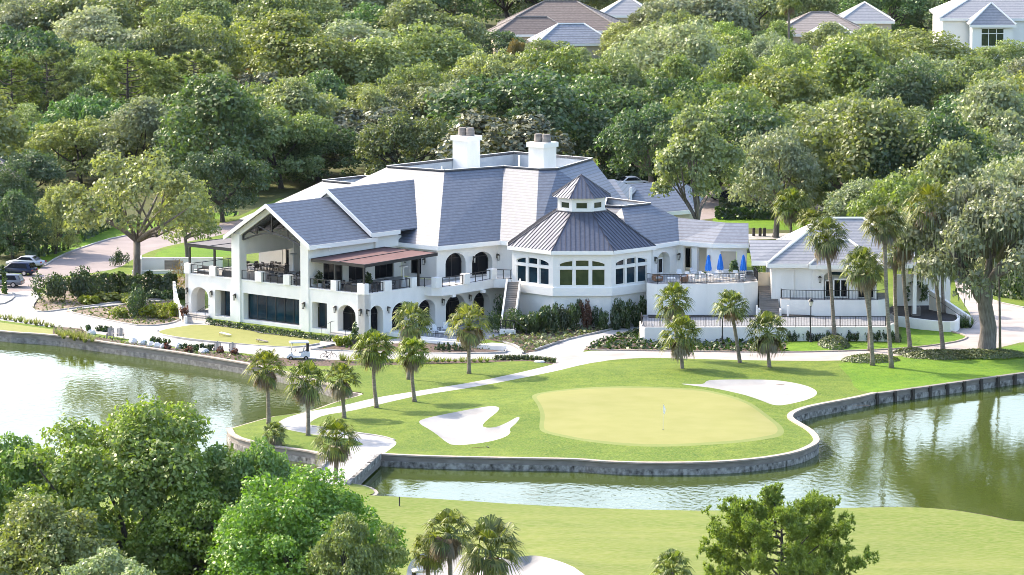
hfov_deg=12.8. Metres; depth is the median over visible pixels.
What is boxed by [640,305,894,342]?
pool deck
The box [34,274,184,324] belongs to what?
planting bed
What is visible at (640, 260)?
window
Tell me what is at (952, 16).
blue house
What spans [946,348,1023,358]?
ivy mound
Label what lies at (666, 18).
oak tree
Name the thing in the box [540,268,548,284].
window
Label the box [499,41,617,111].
oak tree
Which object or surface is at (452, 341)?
patio edge wall
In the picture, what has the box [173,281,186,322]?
stair wall
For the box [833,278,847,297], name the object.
double door
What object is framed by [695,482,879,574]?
pine tree
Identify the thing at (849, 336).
shrub
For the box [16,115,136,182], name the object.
oak tree
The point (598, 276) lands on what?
window
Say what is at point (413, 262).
window
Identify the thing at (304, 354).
golf cart
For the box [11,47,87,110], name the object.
pine tree
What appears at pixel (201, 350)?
boulder
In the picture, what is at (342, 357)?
ornamental grass
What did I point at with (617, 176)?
hedge
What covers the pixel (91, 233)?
hedge
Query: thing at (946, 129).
oak tree
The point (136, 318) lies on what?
ground cover
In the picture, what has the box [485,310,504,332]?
shrub
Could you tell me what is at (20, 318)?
ornamental grass
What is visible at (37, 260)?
parked car
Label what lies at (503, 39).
oak tree
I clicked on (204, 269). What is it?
sofa
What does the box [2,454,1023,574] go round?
fairway
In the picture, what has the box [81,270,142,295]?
hedge
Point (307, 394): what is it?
fan palm
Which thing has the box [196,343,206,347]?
shrub
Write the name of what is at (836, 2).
oak tree
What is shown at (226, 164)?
oak tree
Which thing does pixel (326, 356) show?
bicycle
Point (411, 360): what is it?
fan palm
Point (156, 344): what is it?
boulder
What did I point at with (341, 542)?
oak tree
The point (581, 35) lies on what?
slate roof house
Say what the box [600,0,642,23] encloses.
pale roof house
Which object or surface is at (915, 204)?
oak tree
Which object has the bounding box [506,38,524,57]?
rusty tree
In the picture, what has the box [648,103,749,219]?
oak tree
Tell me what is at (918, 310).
air conditioner
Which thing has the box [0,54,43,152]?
pine tree
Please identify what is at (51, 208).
oak tree
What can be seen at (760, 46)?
oak tree
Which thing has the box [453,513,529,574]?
fan palm
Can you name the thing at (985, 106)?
oak tree
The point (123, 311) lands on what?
shrub
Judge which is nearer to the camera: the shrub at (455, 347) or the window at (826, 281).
the shrub at (455, 347)
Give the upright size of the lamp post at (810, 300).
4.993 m
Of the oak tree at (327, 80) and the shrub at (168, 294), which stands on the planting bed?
the shrub at (168, 294)
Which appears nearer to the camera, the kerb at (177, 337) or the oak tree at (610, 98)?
the kerb at (177, 337)
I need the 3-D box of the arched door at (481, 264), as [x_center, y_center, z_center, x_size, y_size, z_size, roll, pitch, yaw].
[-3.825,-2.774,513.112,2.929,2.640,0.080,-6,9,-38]
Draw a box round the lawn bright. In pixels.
[37,159,1023,391]
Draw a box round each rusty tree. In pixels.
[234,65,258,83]
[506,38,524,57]
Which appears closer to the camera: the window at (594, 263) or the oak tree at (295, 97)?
the window at (594, 263)
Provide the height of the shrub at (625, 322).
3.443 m
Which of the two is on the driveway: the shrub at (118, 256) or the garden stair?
the shrub at (118, 256)
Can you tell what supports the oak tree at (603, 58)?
on the forest floor
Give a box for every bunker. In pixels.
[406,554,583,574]
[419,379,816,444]
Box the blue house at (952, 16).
[929,0,1023,65]
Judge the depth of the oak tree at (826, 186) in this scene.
611.47 m
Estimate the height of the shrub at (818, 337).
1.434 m
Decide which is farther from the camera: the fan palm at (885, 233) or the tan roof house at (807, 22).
the tan roof house at (807, 22)
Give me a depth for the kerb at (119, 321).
511.64 m
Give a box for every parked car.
[0,261,37,275]
[0,273,24,287]
[6,255,46,265]
[618,176,647,183]
[709,190,730,199]
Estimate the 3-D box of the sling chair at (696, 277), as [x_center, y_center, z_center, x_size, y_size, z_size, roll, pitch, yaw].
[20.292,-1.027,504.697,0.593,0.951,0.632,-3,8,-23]
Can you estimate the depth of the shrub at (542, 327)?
499.95 m
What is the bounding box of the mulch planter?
[889,305,959,331]
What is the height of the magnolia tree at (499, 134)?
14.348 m
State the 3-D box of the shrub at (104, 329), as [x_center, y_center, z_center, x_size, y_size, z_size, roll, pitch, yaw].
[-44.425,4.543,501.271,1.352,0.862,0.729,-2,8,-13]
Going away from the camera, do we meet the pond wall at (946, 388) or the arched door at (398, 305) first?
the pond wall at (946, 388)
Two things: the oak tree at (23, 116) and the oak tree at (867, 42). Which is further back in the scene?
the oak tree at (867, 42)
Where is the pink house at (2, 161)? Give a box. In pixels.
[0,158,27,200]
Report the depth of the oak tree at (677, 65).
733.21 m
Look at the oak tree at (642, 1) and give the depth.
963.10 m
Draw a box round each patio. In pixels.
[420,318,500,339]
[780,289,885,315]
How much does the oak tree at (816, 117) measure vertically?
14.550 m
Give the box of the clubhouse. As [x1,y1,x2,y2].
[176,127,757,337]
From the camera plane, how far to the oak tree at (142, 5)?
881.72 m
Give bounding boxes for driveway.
[0,220,241,291]
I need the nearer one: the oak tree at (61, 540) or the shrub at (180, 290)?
the oak tree at (61, 540)
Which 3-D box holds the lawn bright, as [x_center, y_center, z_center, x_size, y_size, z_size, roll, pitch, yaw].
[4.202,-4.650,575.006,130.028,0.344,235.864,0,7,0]
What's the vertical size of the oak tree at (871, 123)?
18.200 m
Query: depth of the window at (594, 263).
504.39 m
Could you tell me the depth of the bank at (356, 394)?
451.77 m
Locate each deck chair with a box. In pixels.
[106,327,113,338]
[116,327,124,337]
[213,341,221,350]
[228,342,235,353]
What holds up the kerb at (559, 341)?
on the plaza
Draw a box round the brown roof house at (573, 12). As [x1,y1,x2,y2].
[497,0,625,50]
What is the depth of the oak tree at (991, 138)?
611.19 m
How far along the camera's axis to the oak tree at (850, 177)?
613.44 m
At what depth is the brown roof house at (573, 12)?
896.92 m
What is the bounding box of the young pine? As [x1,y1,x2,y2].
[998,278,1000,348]
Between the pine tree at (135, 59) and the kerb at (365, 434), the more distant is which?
the pine tree at (135, 59)
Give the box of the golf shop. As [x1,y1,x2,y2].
[747,217,919,313]
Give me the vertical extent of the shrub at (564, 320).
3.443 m
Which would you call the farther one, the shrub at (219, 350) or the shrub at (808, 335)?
the shrub at (808, 335)
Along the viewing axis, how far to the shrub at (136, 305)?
512.47 m
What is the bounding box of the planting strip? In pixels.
[53,326,552,365]
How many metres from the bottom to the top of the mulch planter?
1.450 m
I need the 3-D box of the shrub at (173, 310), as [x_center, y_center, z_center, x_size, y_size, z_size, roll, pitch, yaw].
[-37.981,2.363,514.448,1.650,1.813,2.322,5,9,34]
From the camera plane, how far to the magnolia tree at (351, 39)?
773.34 m
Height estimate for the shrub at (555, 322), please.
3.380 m
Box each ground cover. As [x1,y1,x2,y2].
[32,272,184,310]
[52,325,555,364]
[67,299,178,323]
[323,342,504,351]
[489,322,632,351]
[586,327,787,350]
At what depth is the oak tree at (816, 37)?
857.77 m
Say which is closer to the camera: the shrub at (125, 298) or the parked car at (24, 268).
the shrub at (125, 298)
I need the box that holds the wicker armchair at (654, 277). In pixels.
[652,274,662,280]
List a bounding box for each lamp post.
[720,303,723,343]
[808,298,812,341]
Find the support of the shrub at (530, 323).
on the planting soil
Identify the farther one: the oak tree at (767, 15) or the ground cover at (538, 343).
the oak tree at (767, 15)
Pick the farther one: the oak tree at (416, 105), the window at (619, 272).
the oak tree at (416, 105)
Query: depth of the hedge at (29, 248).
567.92 m
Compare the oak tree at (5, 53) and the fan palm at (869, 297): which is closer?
the fan palm at (869, 297)
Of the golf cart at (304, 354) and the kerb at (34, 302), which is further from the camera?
the kerb at (34, 302)
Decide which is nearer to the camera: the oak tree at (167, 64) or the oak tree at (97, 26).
the oak tree at (167, 64)
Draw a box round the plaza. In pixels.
[0,291,639,359]
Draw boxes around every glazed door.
[282,249,288,264]
[323,263,341,284]
[349,266,362,279]
[375,263,392,278]
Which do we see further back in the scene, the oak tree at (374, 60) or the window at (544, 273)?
the oak tree at (374, 60)
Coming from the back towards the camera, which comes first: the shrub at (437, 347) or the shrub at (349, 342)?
the shrub at (349, 342)
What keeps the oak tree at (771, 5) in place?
on the forest floor
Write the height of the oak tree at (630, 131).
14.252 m
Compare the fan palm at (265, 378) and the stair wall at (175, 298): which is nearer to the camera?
the fan palm at (265, 378)
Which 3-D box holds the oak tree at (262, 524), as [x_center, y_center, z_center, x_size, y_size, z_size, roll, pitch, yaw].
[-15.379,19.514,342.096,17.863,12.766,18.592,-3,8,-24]
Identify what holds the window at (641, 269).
in the clubhouse
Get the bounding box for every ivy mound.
[817,334,849,349]
[841,353,899,363]
[893,347,926,355]
[902,348,981,359]
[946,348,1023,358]
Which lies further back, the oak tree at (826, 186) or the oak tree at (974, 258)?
the oak tree at (826, 186)
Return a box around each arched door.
[343,305,355,330]
[371,306,377,332]
[392,303,403,329]
[418,300,429,325]
[445,253,461,276]
[446,297,458,320]
[472,252,487,274]
[473,293,483,314]
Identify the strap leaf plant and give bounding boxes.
[954,315,969,327]
[964,317,977,327]
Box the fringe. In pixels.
[532,386,783,446]
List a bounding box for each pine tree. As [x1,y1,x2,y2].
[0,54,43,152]
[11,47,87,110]
[89,47,162,106]
[154,49,221,101]
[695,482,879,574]
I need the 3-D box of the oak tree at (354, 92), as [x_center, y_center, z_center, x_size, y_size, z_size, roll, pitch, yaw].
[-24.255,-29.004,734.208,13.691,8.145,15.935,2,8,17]
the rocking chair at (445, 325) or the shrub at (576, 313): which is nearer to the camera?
the rocking chair at (445, 325)
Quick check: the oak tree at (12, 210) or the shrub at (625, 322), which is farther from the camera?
the oak tree at (12, 210)
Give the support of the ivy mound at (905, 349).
on the lawn bright
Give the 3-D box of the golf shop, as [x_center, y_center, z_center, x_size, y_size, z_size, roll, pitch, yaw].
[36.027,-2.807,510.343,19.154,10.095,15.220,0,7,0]
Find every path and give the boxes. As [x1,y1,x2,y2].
[279,358,614,455]
[749,233,788,239]
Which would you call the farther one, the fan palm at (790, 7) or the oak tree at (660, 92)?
the fan palm at (790, 7)
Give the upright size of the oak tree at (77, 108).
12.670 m
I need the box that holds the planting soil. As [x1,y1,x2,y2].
[319,324,785,353]
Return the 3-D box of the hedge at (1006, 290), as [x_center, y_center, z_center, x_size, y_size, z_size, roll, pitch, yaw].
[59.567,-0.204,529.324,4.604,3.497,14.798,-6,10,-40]
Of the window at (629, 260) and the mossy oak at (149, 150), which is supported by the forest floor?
the mossy oak at (149, 150)
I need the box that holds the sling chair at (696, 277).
[692,275,698,282]
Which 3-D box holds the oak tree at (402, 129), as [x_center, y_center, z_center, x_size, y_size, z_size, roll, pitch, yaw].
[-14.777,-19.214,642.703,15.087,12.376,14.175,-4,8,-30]
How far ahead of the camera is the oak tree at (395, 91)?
694.52 m
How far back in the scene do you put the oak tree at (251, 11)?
842.53 m
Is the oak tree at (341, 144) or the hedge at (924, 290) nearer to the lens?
the hedge at (924, 290)
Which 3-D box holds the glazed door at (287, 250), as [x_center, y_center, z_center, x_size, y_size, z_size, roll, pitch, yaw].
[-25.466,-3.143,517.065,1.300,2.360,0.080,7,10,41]
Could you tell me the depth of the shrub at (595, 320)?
504.81 m
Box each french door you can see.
[657,257,662,273]
[685,247,691,268]
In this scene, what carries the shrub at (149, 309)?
on the planting bed
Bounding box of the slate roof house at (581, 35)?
[527,23,609,59]
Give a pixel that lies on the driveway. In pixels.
(94, 257)
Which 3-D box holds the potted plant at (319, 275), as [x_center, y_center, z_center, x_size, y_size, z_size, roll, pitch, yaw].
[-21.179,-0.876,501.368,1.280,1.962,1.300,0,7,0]
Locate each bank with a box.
[233,392,361,427]
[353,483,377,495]
[375,495,1022,521]
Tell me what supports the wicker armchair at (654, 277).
on the clubhouse
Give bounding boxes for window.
[225,291,229,315]
[248,294,298,324]
[319,303,326,327]
[411,259,420,273]
[517,257,525,262]
[517,265,525,281]
[529,258,536,264]
[529,267,536,282]
[540,259,548,265]
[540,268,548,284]
[560,261,572,266]
[560,270,572,285]
[576,260,588,266]
[576,270,588,285]
[592,261,604,266]
[592,270,604,285]
[616,260,623,265]
[616,268,623,284]
[627,258,634,264]
[627,267,634,282]
[638,257,645,262]
[638,265,645,281]
[825,280,829,296]
[857,291,864,297]
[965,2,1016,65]
[981,28,1003,46]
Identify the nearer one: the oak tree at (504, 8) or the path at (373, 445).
the path at (373, 445)
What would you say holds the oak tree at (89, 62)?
on the forest floor
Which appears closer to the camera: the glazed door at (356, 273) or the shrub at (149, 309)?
the glazed door at (356, 273)
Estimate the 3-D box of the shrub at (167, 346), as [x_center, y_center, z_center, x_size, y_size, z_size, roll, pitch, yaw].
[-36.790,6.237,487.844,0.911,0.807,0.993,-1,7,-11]
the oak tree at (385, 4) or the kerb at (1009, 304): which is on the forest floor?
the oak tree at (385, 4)
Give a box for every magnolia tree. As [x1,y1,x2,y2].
[209,141,263,180]
[236,71,284,91]
[294,34,366,89]
[313,105,442,169]
[425,107,575,159]
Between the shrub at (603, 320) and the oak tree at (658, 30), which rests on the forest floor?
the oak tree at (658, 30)
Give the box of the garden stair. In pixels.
[758,272,781,315]
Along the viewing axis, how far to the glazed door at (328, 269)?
504.14 m
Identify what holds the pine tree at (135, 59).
on the forest floor
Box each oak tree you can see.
[0,0,45,11]
[0,0,59,35]
[0,22,86,112]
[0,44,59,114]
[0,48,33,89]
[0,86,20,114]
[0,90,36,181]
[0,148,68,198]
[0,163,40,220]
[0,188,54,258]
[0,393,275,574]
[0,431,73,570]
[0,491,127,574]
[1,100,51,157]
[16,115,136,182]
[20,0,141,35]
[27,91,125,174]
[34,43,138,101]
[35,184,81,253]
[47,4,168,76]
[47,35,110,65]
[51,144,218,283]
[52,80,112,108]
[57,546,154,574]
[79,93,218,185]
[84,48,201,106]
[94,39,169,61]
[119,477,267,574]
[121,0,180,34]
[121,107,175,165]
[130,16,237,64]
[138,0,238,34]
[146,69,280,190]
[155,183,222,256]
[164,49,231,103]
[167,83,277,149]
[171,145,272,221]
[175,11,264,78]
[187,436,314,566]
[193,461,409,574]
[227,102,339,188]
[228,0,255,15]
[228,0,325,73]
[229,8,359,88]
[232,75,351,170]
[245,80,274,100]
[264,125,373,183]
[277,0,346,19]
[286,18,403,82]
[289,71,319,84]
[301,511,410,574]
[307,0,383,21]
[309,68,349,107]
[319,10,351,37]
[328,86,403,161]
[330,18,487,86]
[340,1,410,36]
[342,82,382,107]
[351,107,452,174]
[356,0,400,13]
[364,84,427,149]
[365,90,450,159]
[369,0,489,73]
[376,57,453,96]
[385,32,446,83]
[387,0,441,30]
[388,80,438,95]
[406,78,498,130]
[419,62,614,157]
[429,0,480,19]
[431,0,486,33]
[437,48,539,93]
[447,113,463,156]
[465,28,525,57]
[470,0,555,22]
[483,0,506,7]
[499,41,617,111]
[507,0,589,12]
[520,37,566,60]
[552,90,617,153]
[558,44,591,69]
[562,0,608,9]
[563,69,648,165]
[570,114,666,174]
[571,48,646,91]
[590,100,682,182]
[591,49,642,76]
[592,20,645,58]
[600,0,636,5]
[601,16,730,82]
[618,70,711,160]
[626,9,659,40]
[630,23,671,75]
[633,53,712,91]
[636,0,761,35]
[636,87,653,100]
[637,0,677,16]
[640,28,746,47]
[645,99,790,199]
[648,7,714,32]
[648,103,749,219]
[661,82,799,185]
[689,45,777,100]
[690,33,726,81]
[695,78,767,106]
[696,40,757,76]
[696,81,728,96]
[712,18,753,44]
[716,129,785,189]
[725,125,822,237]
[735,62,837,111]
[739,0,802,39]
[746,30,802,62]
[755,5,779,24]
[755,37,816,70]
[756,19,799,58]
[762,97,933,218]
[767,127,853,206]
[772,0,842,19]
[776,95,838,131]
[777,40,890,110]
[790,88,923,145]
[798,20,850,57]
[811,25,934,88]
[818,177,903,225]
[820,162,876,198]
[832,0,854,12]
[835,0,931,33]
[846,171,952,250]
[849,23,887,42]
[850,27,901,44]
[853,54,969,111]
[858,112,997,183]
[863,1,906,26]
[873,25,995,68]
[873,122,1013,177]
[881,137,1017,247]
[885,51,968,114]
[891,202,959,250]
[900,0,946,38]
[904,104,936,127]
[925,83,1023,122]
[929,65,1019,108]
[930,52,1021,106]
[934,229,1021,272]
[949,77,1023,148]
[953,152,1023,192]
[971,37,1023,71]
[975,149,1023,167]
[996,56,1023,81]
[998,70,1023,95]
[1015,133,1023,162]
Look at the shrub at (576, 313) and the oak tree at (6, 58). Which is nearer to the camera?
the shrub at (576, 313)
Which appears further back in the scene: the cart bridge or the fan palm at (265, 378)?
the fan palm at (265, 378)
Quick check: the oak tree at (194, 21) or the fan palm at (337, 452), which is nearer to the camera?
the fan palm at (337, 452)
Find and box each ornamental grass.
[17,314,25,321]
[31,317,39,324]
[58,330,68,338]
[67,328,74,338]
[69,332,78,340]
[76,330,87,339]
[81,333,91,342]
[338,352,346,360]
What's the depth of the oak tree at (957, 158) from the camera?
566.65 m
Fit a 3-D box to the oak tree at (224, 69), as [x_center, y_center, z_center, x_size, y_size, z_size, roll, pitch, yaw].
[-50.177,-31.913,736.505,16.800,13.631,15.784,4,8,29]
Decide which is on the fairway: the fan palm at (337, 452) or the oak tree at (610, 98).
the fan palm at (337, 452)
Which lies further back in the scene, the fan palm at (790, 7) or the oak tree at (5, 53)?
the fan palm at (790, 7)
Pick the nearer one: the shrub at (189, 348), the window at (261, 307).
the shrub at (189, 348)
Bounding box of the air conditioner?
[911,306,920,315]
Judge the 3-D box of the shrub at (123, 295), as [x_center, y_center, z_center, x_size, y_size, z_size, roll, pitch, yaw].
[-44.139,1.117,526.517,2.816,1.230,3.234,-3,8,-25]
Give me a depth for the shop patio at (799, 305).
503.29 m
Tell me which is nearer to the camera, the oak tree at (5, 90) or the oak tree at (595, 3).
the oak tree at (5, 90)
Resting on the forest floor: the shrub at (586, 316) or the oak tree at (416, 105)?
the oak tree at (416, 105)
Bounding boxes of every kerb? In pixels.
[0,292,14,303]
[31,295,160,311]
[44,230,161,265]
[69,299,180,325]
[155,329,319,347]
[310,344,334,349]
[311,348,506,353]
[312,425,394,439]
[503,341,523,352]
[534,324,632,349]
[586,328,967,352]
[993,299,1023,307]
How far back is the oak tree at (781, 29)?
861.98 m
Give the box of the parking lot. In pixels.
[687,184,825,219]
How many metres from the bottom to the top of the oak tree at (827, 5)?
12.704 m
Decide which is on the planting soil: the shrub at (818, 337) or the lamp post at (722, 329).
the lamp post at (722, 329)
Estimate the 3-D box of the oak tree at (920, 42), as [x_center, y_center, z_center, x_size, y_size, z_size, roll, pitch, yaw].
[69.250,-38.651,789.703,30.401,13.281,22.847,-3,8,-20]
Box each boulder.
[128,337,137,342]
[138,339,146,344]
[152,342,160,347]
[198,348,208,352]
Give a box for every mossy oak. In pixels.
[136,143,205,163]
[881,172,1023,354]
[981,134,1023,158]
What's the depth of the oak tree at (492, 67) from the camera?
727.16 m
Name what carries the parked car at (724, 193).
on the parking lot
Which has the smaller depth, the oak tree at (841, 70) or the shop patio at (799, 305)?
the shop patio at (799, 305)
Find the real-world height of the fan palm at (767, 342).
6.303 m
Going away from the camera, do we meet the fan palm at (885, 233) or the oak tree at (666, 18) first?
the fan palm at (885, 233)
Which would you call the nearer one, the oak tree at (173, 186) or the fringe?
the fringe
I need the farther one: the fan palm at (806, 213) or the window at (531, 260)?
the fan palm at (806, 213)
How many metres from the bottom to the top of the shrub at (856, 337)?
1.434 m
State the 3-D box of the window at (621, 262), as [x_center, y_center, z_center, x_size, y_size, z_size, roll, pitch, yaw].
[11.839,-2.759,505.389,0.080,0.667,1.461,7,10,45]
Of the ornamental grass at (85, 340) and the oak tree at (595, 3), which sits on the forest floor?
the oak tree at (595, 3)
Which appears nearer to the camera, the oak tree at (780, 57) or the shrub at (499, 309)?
the shrub at (499, 309)
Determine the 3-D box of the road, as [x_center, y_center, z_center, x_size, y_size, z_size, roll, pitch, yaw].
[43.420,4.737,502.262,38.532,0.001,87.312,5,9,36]
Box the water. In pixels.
[0,341,1023,521]
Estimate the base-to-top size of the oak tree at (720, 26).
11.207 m
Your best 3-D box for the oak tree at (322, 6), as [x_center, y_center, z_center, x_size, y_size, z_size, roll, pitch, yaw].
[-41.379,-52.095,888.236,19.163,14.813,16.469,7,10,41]
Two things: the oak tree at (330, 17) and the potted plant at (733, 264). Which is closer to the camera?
the potted plant at (733, 264)
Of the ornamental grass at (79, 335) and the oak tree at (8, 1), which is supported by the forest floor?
the oak tree at (8, 1)
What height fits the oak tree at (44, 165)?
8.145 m
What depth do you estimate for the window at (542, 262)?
505.50 m
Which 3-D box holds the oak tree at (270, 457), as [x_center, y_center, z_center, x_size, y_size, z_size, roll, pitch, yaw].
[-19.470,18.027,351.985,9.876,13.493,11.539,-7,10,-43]
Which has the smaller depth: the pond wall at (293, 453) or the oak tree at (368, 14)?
the pond wall at (293, 453)
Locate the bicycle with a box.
[320,350,336,358]
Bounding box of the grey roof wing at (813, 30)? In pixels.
[806,23,852,57]
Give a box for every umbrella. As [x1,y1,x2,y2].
[705,255,711,278]
[717,254,723,278]
[740,254,746,278]
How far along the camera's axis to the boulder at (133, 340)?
492.75 m
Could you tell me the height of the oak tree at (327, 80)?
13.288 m
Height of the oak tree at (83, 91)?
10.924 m
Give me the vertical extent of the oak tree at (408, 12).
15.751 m
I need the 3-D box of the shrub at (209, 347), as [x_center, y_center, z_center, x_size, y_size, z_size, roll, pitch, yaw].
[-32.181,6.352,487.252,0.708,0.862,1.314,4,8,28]
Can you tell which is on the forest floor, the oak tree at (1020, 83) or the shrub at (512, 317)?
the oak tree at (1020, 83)
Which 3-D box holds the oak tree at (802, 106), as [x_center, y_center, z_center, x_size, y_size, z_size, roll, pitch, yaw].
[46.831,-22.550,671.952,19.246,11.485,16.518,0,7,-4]
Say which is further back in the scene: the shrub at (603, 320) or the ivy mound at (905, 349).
the shrub at (603, 320)
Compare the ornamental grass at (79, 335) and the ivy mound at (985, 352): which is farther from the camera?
the ornamental grass at (79, 335)
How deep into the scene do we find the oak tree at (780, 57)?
762.09 m
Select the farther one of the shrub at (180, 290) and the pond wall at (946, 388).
the shrub at (180, 290)
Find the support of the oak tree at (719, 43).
on the forest floor
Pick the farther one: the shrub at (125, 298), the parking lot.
the parking lot
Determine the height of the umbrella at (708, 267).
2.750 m
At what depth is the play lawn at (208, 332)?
499.46 m
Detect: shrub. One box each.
[28,271,82,301]
[66,265,103,299]
[77,295,101,304]
[94,291,120,302]
[95,324,105,330]
[101,326,111,331]
[108,306,129,317]
[109,248,129,265]
[120,293,136,302]
[122,295,146,303]
[126,282,147,317]
[138,303,160,317]
[146,288,164,298]
[153,302,170,318]
[160,338,170,343]
[161,290,180,298]
[163,342,171,349]
[168,301,177,316]
[170,258,184,288]
[177,287,184,299]
[178,342,188,349]
[184,346,193,352]
[192,345,198,350]
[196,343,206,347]
[205,343,213,350]
[216,346,223,352]
[230,348,238,354]
[332,335,347,345]
[343,333,352,345]
[434,342,440,349]
[440,343,446,349]
[447,341,453,350]
[453,342,460,349]
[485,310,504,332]
[493,294,503,318]
[502,307,518,327]
[509,308,547,333]
[511,307,521,329]
[536,305,550,332]
[543,303,559,332]
[553,301,575,330]
[565,299,581,328]
[579,298,592,327]
[591,305,598,326]
[598,307,608,329]
[610,298,625,329]
[620,300,630,328]
[627,299,642,326]
[639,294,646,321]
[749,256,763,271]
[786,331,792,340]
[793,330,799,340]
[806,331,813,340]
[812,333,821,340]
[845,330,854,341]
[854,331,859,340]
[873,330,880,340]
[885,330,894,340]
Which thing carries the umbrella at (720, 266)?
on the clubhouse
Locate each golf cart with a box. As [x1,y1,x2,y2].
[286,340,309,359]
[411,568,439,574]
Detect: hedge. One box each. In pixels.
[0,224,69,256]
[0,265,7,293]
[51,196,122,241]
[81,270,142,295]
[142,270,177,293]
[205,318,334,340]
[600,166,719,183]
[714,206,815,219]
[718,197,797,209]
[906,281,928,301]
[976,267,1023,299]
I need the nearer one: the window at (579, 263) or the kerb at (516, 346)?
the kerb at (516, 346)
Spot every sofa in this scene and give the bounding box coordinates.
[197,266,208,273]
[222,270,231,276]
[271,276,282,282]
[344,284,356,291]
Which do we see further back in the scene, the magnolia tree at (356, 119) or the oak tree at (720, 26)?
the oak tree at (720, 26)
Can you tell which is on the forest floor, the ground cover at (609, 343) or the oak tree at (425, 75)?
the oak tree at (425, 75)
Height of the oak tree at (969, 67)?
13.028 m
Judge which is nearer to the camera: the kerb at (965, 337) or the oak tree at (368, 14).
the kerb at (965, 337)
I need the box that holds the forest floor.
[0,0,1020,275]
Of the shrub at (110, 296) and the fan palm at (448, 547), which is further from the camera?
the shrub at (110, 296)
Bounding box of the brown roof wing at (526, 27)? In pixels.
[488,16,557,52]
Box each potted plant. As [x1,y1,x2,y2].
[179,305,188,321]
[313,270,323,287]
[350,322,358,343]
[362,271,372,289]
[728,259,738,272]
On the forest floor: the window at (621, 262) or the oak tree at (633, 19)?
the oak tree at (633, 19)
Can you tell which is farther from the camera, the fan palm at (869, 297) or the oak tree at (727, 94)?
the oak tree at (727, 94)
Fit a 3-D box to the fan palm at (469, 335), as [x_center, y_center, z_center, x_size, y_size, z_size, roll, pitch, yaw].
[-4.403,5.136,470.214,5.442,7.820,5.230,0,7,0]
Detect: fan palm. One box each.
[240,348,287,423]
[261,421,289,445]
[282,359,329,435]
[311,415,361,479]
[321,361,362,418]
[349,327,397,407]
[389,301,433,379]
[392,336,432,401]
[409,531,447,574]
[418,508,474,574]
[443,301,490,373]
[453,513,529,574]
[649,548,695,574]
[653,282,695,358]
[655,313,703,368]
[710,289,749,362]
[743,310,791,366]
[770,186,812,232]
[776,0,802,42]
[794,207,824,228]
[802,214,851,337]
[837,245,883,365]
[854,260,883,350]
[857,201,911,367]
[877,243,909,341]
[881,222,924,347]
[900,180,953,348]
[905,250,924,281]
[927,240,955,312]
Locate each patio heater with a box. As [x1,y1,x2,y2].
[289,253,296,273]
[399,265,407,286]
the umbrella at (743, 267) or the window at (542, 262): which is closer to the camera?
the window at (542, 262)
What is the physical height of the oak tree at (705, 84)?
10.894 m
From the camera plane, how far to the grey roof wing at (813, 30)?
882.09 m
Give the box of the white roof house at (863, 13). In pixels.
[838,1,894,32]
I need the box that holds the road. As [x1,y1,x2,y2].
[553,278,1023,363]
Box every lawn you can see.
[0,198,1023,461]
[0,322,320,345]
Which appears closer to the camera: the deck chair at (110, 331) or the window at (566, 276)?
the deck chair at (110, 331)
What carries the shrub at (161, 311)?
on the planting bed
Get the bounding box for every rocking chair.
[432,324,438,333]
[441,322,447,331]
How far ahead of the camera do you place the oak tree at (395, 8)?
884.19 m
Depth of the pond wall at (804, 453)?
417.82 m
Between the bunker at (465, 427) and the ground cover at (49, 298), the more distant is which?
the ground cover at (49, 298)
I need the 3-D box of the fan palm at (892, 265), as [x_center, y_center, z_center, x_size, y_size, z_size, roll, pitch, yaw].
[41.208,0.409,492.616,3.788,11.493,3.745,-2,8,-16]
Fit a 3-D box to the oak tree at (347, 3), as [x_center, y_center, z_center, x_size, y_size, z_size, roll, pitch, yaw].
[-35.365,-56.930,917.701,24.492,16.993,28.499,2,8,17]
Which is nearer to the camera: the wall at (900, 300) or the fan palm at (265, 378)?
the fan palm at (265, 378)
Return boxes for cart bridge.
[307,453,380,484]
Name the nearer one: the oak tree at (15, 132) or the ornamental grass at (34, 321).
the ornamental grass at (34, 321)
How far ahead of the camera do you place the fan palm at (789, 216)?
578.46 m
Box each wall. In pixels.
[0,330,346,399]
[132,255,222,273]
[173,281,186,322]
[226,428,325,465]
[381,392,877,474]
[386,332,505,350]
[875,372,1023,403]
[893,273,950,305]
[926,289,970,322]
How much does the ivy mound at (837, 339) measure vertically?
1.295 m
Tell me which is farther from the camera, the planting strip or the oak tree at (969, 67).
the oak tree at (969, 67)
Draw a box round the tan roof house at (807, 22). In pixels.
[785,11,863,44]
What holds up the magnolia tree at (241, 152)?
on the forest floor
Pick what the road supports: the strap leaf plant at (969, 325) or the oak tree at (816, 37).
the strap leaf plant at (969, 325)
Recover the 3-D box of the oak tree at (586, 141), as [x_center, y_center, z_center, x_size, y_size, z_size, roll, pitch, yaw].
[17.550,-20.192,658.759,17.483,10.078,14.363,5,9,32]
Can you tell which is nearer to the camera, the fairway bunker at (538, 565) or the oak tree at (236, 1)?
the fairway bunker at (538, 565)
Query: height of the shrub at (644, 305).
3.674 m
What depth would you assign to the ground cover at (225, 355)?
482.97 m
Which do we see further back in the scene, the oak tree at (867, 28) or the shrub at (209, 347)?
the oak tree at (867, 28)

